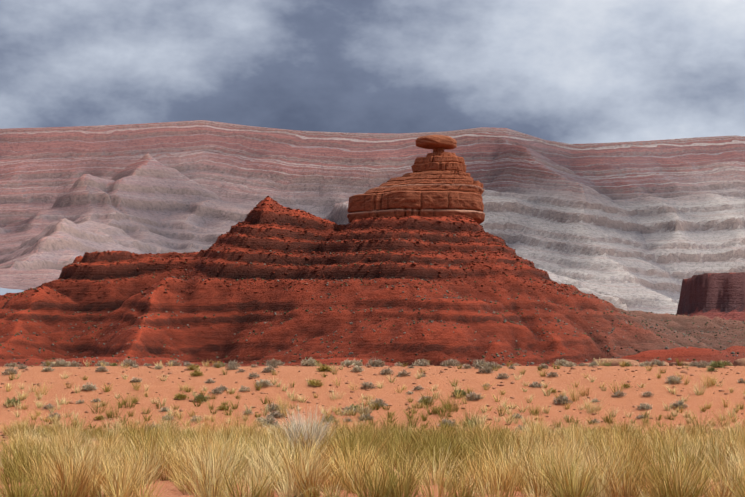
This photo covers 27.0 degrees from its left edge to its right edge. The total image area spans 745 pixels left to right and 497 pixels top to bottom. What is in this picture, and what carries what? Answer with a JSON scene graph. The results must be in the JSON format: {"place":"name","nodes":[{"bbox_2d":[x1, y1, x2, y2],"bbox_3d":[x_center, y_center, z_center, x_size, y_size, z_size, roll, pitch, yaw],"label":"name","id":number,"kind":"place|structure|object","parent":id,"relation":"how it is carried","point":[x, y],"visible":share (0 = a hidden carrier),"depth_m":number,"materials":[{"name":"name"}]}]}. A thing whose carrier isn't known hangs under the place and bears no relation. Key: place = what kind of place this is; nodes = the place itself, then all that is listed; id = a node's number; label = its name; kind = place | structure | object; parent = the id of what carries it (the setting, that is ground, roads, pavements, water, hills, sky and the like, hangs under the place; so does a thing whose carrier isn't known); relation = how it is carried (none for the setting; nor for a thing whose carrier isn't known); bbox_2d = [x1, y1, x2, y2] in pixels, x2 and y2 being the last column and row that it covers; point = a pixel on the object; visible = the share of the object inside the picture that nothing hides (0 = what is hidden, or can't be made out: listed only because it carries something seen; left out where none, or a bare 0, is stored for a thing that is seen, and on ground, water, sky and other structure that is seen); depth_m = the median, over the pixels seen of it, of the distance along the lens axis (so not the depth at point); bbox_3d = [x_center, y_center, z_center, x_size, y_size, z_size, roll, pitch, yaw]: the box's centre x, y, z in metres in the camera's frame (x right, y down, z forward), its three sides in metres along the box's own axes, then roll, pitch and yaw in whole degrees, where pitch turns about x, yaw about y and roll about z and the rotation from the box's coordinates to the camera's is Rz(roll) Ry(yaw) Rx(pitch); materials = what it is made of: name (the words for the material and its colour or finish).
{"place":"outdoors","nodes":[
{"label":"outdoors","id":0,"kind":"place"},
{"bbox_2d":[0,120,744,314],"bbox_3d":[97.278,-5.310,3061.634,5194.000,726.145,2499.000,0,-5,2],"label":"striped cliff","id":1,"kind":"structure","parent":0,"point":[647,226],"depth_m":3066.36,"materials":[{"name":"grey stone"}]},
{"bbox_2d":[0,373,744,496],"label":"tall dry grass","id":2,"kind":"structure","parent":0,"point":[564,476],"depth_m":25.39,"materials":[{"name":"beige plant"}]},
{"bbox_2d":[0,366,744,496],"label":"ground","id":3,"kind":"structure","parent":0,"point":[170,389],"depth_m":62.68,"materials":[{"name":"orange sand"}]},
{"bbox_2d":[261,405,343,454],"bbox_3d":[-1.332,3.662,30.891,1.721,1.280,1.642,4,-7,-38],"label":"pale shrub","id":4,"kind":"object","parent":3,"relation":"on","point":[305,434],"visible":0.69,"depth_m":30.77,"materials":[{"name":"beige plant"}]},
{"bbox_2d":[0,197,744,366],"bbox_3d":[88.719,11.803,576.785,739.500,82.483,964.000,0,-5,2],"label":"butte","id":5,"kind":"object","parent":3,"relation":"on","point":[201,339],"depth_m":625.37,"materials":[{"name":"red stone"}]},
{"bbox_2d":[0,196,597,299],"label":"slope rubble","id":6,"kind":"object","parent":5,"relation":"on","point":[353,239],"visible":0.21,"depth_m":661.00,"materials":[{"name":"red stone"}]},
{"bbox_2d":[0,232,744,364],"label":"slope scrub","id":7,"kind":"object","parent":5,"relation":"on","point":[306,310],"visible":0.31,"depth_m":617.02,"materials":[{"name":"plant"}]},
{"bbox_2d":[11,346,743,365],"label":"scrub","id":8,"kind":"object","parent":5,"relation":"on","point":[636,350],"visible":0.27,"depth_m":420.56,"materials":[{"name":"green plant"}]},
{"bbox_2d":[347,148,484,223],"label":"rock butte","id":9,"kind":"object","parent":5,"relation":"on","point":[439,182],"depth_m":685.50,"materials":[{"name":"brown stone"}]},
{"bbox_2d":[415,135,456,149],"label":"balanced rock","id":10,"kind":"object","parent":9,"relation":"on","point":[437,141],"visible":0.96,"depth_m":701.29,"materials":[{"name":"brown stone"}]},
{"bbox_2d":[591,358,635,365],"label":"sandstone boulder","id":11,"kind":"object","parent":5,"relation":"on","point":[616,363],"visible":0.27,"depth_m":265.88,"materials":[{"name":"beige stone"}]},
{"bbox_2d":[669,362,690,365],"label":"sandstone boulder","id":12,"kind":"object","parent":5,"relation":"on","point":[683,364],"visible":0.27,"depth_m":315.39,"materials":[{"name":"beige stone"}]},
{"bbox_2d":[733,358,744,365],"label":"sandstone boulder","id":13,"kind":"object","parent":5,"relation":"on","point":[740,362],"visible":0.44,"depth_m":235.72,"materials":[{"name":"beige stone"}]},
{"bbox_2d":[0,364,744,455],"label":"shrubs","id":14,"kind":"object","parent":3,"relation":"on","point":[350,366],"visible":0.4,"depth_m":64.53,"materials":[{"name":"green plant"}]},
{"bbox_2d":[1,357,744,444],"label":"bank grass tufts","id":15,"kind":"object","parent":3,"relation":"on","point":[338,411],"visible":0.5,"depth_m":59.43,"materials":[{"name":"beige plant"}]},
{"bbox_2d":[1,359,744,431],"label":"shrubs","id":16,"kind":"object","parent":3,"relation":"on","point":[233,365],"visible":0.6,"depth_m":63.82,"materials":[{"name":"green plant"}]},
{"bbox_2d":[50,357,700,367],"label":"shrubs","id":17,"kind":"object","parent":3,"relation":"on","point":[308,362],"visible":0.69,"depth_m":70.35,"materials":[{"name":"plant"}]},
{"bbox_2d":[0,0,744,294],"label":"sky","id":18,"kind":"structure","parent":0,"point":[564,71],"materials":[{"name":"grey"}]},
{"bbox_2d":[675,272,744,320],"bbox_3d":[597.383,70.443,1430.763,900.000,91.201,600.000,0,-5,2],"label":"mesa cliff","id":19,"kind":"structure","parent":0,"point":[713,295],"depth_m":1342.23,"materials":[{"name":"red stone"}]}
]}

